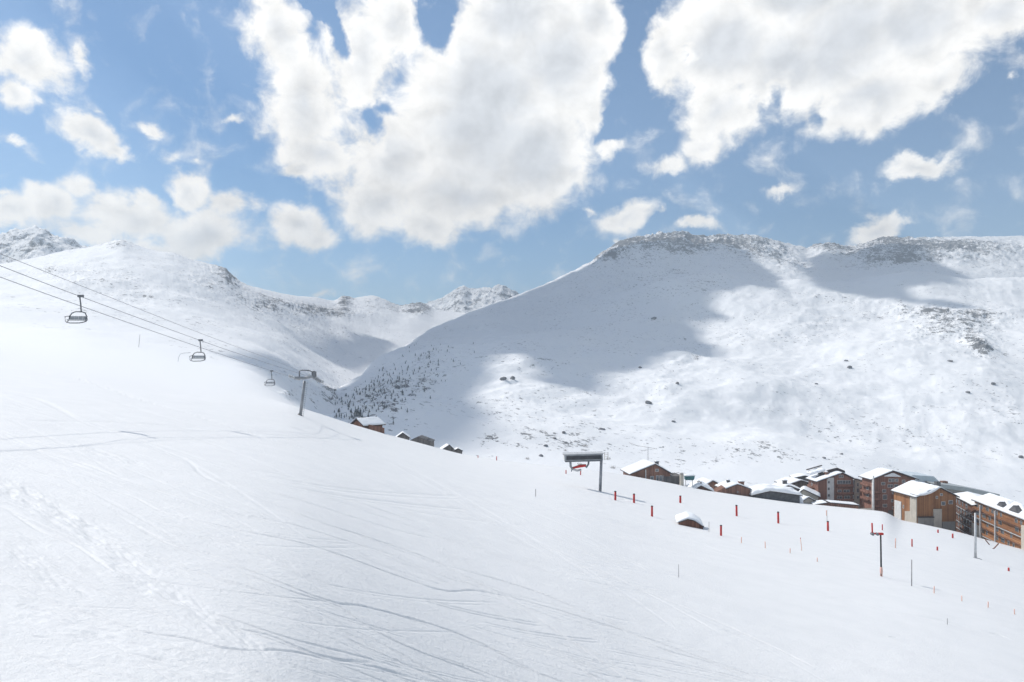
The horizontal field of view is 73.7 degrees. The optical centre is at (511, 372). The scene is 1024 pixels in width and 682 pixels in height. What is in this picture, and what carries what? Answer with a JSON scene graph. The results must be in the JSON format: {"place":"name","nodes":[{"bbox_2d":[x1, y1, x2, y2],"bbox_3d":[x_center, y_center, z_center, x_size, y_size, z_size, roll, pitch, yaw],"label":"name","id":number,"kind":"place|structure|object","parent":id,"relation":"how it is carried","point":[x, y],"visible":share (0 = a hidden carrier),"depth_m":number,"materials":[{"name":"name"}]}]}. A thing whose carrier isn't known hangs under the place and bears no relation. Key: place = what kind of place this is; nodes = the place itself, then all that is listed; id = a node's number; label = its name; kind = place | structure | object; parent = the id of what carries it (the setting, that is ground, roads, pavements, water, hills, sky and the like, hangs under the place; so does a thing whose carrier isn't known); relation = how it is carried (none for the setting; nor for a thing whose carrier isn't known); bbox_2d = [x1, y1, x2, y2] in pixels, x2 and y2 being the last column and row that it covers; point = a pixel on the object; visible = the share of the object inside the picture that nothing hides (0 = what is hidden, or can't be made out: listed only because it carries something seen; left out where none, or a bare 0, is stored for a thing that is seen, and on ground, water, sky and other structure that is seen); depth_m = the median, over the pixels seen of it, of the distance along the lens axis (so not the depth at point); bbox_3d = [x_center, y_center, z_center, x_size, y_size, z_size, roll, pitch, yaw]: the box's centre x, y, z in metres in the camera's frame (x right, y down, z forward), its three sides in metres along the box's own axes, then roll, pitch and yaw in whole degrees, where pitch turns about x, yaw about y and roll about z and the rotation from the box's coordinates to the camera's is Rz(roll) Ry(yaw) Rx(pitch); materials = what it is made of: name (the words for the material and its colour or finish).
{"place":"outdoors","nodes":[
{"label":"outdoors","id":0,"kind":"place"},
{"bbox_2d":[0,225,90,263],"bbox_3d":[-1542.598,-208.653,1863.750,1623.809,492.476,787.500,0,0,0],"label":"mountain","id":1,"kind":"structure","parent":0,"point":[35,241],"depth_m":1973.54,"materials":[{"name":"white snow"}]},
{"bbox_2d":[426,284,518,312],"bbox_3d":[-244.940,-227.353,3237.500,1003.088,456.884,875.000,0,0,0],"label":"mountain","id":2,"kind":"structure","parent":0,"point":[463,299],"depth_m":3251.01,"materials":[{"name":"white snow"}]},
{"bbox_2d":[0,240,1023,681],"bbox_3d":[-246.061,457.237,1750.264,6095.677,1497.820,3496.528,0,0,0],"label":"ground","id":3,"kind":"structure","parent":0,"point":[216,514],"depth_m":43.56,"materials":[{"name":"white snow"}]},
{"bbox_2d":[288,370,323,415],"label":"lift pylon","id":4,"kind":"object","parent":3,"relation":"on","point":[313,375],"visible":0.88,"depth_m":122.48,"materials":[{"name":"metal"}]},
{"bbox_2d":[0,277,290,376],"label":"haul rope","id":5,"kind":"object","parent":4,"relation":"attached to","point":[124,321],"visible":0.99,"depth_m":59.62,"materials":[{"name":"metal"}]},
{"bbox_2d":[264,370,274,385],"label":"chairlift chair","id":6,"kind":"object","parent":5,"relation":"hanging from","point":[271,371],"visible":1,"depth_m":92.96,"materials":[{"name":"grey metal"}]},
{"bbox_2d":[1,254,294,368],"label":"cable","id":7,"kind":"object","parent":4,"relation":"attached to","point":[127,304],"visible":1,"depth_m":56.83,"materials":[{"name":"metal"}]},
{"bbox_2d":[0,265,311,377],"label":"haul rope","id":8,"kind":"object","parent":4,"relation":"attached to","point":[132,315],"visible":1,"depth_m":56.99,"materials":[{"name":"metal"}]},
{"bbox_2d":[65,295,87,323],"bbox_3d":[-32.965,-4.844,51.778,1.509,2.232,0.684,0,0,-8],"label":"chairlift chair","id":9,"kind":"object","parent":8,"relation":"hanging from","point":[79,318],"visible":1,"depth_m":51.96,"materials":[{"name":"metal"}]},
{"bbox_2d":[189,339,205,361],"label":"chairlift chair","id":10,"kind":"object","parent":8,"relation":"hanging from","point":[199,356],"visible":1,"depth_m":67.97,"materials":[{"name":"grey metal"}]},
{"bbox_2d":[350,417,385,432],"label":"chalet","id":11,"kind":"object","parent":3,"relation":"on","point":[374,423],"visible":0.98,"depth_m":215.77,"materials":[{"name":"brown wood"}]},
{"bbox_2d":[396,431,410,439],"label":"hut","id":12,"kind":"object","parent":3,"relation":"on","point":[403,435],"visible":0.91,"depth_m":275.10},
{"bbox_2d":[411,435,434,446],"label":"barn","id":13,"kind":"structure","parent":3,"relation":"on","point":[422,439],"depth_m":261.99,"materials":[{"name":"stone"}]},
{"bbox_2d":[440,443,454,451],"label":"hut","id":14,"kind":"object","parent":3,"relation":"on","point":[447,446],"visible":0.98,"depth_m":272.08,"materials":[{"name":"stone"}]},
{"bbox_2d":[454,447,462,453],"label":"hut","id":15,"kind":"object","parent":3,"relation":"on","point":[458,450],"visible":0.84,"depth_m":282.01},
{"bbox_2d":[562,451,607,490],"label":"lift station","id":16,"kind":"object","parent":3,"relation":"on","point":[571,457],"visible":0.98,"depth_m":132.40,"materials":[{"name":"metal"}]},
{"bbox_2d":[620,459,679,484],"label":"chalet","id":17,"kind":"object","parent":3,"relation":"on","point":[646,469],"visible":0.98,"depth_m":268.29,"materials":[{"name":"brown wood"}]},
{"bbox_2d":[680,473,683,485],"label":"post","id":18,"kind":"object","parent":3,"relation":"on","point":[682,479],"visible":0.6,"depth_m":261.35,"materials":[{"name":"grey concrete"}]},
{"bbox_2d":[675,511,703,528],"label":"hut","id":19,"kind":"object","parent":3,"relation":"on","point":[686,518],"visible":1,"depth_m":98.49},
{"bbox_2d":[684,474,694,485],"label":"sign","id":20,"kind":"object","parent":3,"relation":"on","point":[689,476],"visible":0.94,"depth_m":262.82,"materials":[{"name":"metal"}]},
{"bbox_2d":[686,480,728,493],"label":"chalet","id":21,"kind":"object","parent":3,"relation":"on","point":[699,484],"visible":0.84,"depth_m":262.90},
{"bbox_2d":[697,477,718,488],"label":"cottage","id":22,"kind":"structure","parent":3,"relation":"on","point":[710,483],"depth_m":292.23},
{"bbox_2d":[714,479,751,496],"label":"chalet","id":23,"kind":"object","parent":3,"relation":"on","point":[736,488],"visible":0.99,"depth_m":264.17,"materials":[{"name":"brown wood"}]},
{"bbox_2d":[749,484,802,502],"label":"shed","id":24,"kind":"structure","parent":3,"relation":"on","point":[774,492],"depth_m":261.78,"materials":[{"name":"stone"}]},
{"bbox_2d":[772,479,800,490],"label":"chalet","id":25,"kind":"object","parent":3,"relation":"on","point":[783,482],"visible":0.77,"depth_m":287.43,"materials":[{"name":"stone"}]},
{"bbox_2d":[774,476,808,487],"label":"chalet","id":26,"kind":"object","parent":3,"relation":"on","point":[799,483],"visible":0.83,"depth_m":305.30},
{"bbox_2d":[789,473,810,481],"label":"chalet","id":27,"kind":"object","parent":3,"relation":"on","point":[802,476],"visible":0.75,"depth_m":325.44,"materials":[{"name":"stone"}]},
{"bbox_2d":[801,495,815,503],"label":"chalet","id":28,"kind":"object","parent":3,"relation":"on","point":[807,499],"visible":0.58,"depth_m":271.99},
{"bbox_2d":[799,486,820,499],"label":"chalet","id":29,"kind":"object","parent":3,"relation":"on","point":[809,492],"visible":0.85,"depth_m":279.51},
{"bbox_2d":[805,465,856,501],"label":"apartment block","id":30,"kind":"structure","parent":3,"relation":"on","point":[836,484],"depth_m":284.88,"materials":[{"name":"brown wood"}]},
{"bbox_2d":[837,480,850,483],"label":"window","id":31,"kind":"structure","parent":30,"relation":"in","point":[838,481],"depth_m":284.95,"materials":[{"name":"grey glass"}]},
{"bbox_2d":[810,500,871,509],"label":"building","id":32,"kind":"structure","parent":3,"relation":"on","point":[845,504],"depth_m":267.95,"materials":[{"name":"wood"}]},
{"bbox_2d":[853,477,861,507],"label":"apartment wing","id":33,"kind":"structure","parent":3,"relation":"on","point":[857,487],"depth_m":287.03,"materials":[{"name":"grey concrete"}]},
{"bbox_2d":[872,476,873,509],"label":"lamp mast","id":34,"kind":"object","parent":3,"relation":"on","point":[873,493],"visible":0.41,"depth_m":263.74,"materials":[{"name":"grey metal"}]},
{"bbox_2d":[870,523,883,576],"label":"drag lift tower","id":35,"kind":"structure","parent":3,"relation":"on","point":[872,533],"depth_m":78.21,"materials":[{"name":"grey metal"}]},
{"bbox_2d":[858,467,918,515],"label":"apartment block","id":36,"kind":"structure","parent":3,"relation":"on","point":[886,480],"depth_m":271.96,"materials":[{"name":"brown wood"}]},
{"bbox_2d":[898,471,947,482],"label":"flat roof building","id":37,"kind":"structure","parent":3,"relation":"on","point":[921,477],"depth_m":300.00,"materials":[{"name":"metal"}]},
{"bbox_2d":[890,480,959,530],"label":"apartment building","id":38,"kind":"structure","parent":3,"relation":"on","point":[934,505],"depth_m":244.24,"materials":[{"name":"brown wood"}]},
{"bbox_2d":[925,481,999,495],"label":"long hall","id":39,"kind":"structure","parent":3,"relation":"on","point":[953,488],"depth_m":292.00,"materials":[{"name":"grey concrete"}]},
{"bbox_2d":[954,491,980,534],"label":"apartment block","id":40,"kind":"structure","parent":3,"relation":"on","point":[965,503],"depth_m":250.87,"materials":[{"name":"wood"}]},
{"bbox_2d":[973,513,981,559],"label":"lamp mast","id":41,"kind":"object","parent":3,"relation":"on","point":[975,541],"visible":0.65,"depth_m":132.76,"materials":[{"name":"metal"}]},
{"bbox_2d":[971,493,1023,549],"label":"apartment block","id":42,"kind":"structure","parent":3,"relation":"on","point":[1000,519],"depth_m":224.62,"materials":[{"name":"brown wood"}]},
{"bbox_2d":[0,0,1023,304],"label":"sky","id":43,"kind":"structure","parent":0,"point":[400,152],"materials":[{"name":"blue"}]},
{"bbox_2d":[326,230,1023,503],"bbox_3d":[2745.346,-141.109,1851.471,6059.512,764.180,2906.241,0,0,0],"label":"mountain","id":44,"kind":"structure","parent":0,"point":[747,342],"depth_m":934.58,"materials":[{"name":"white snow"}]}
]}

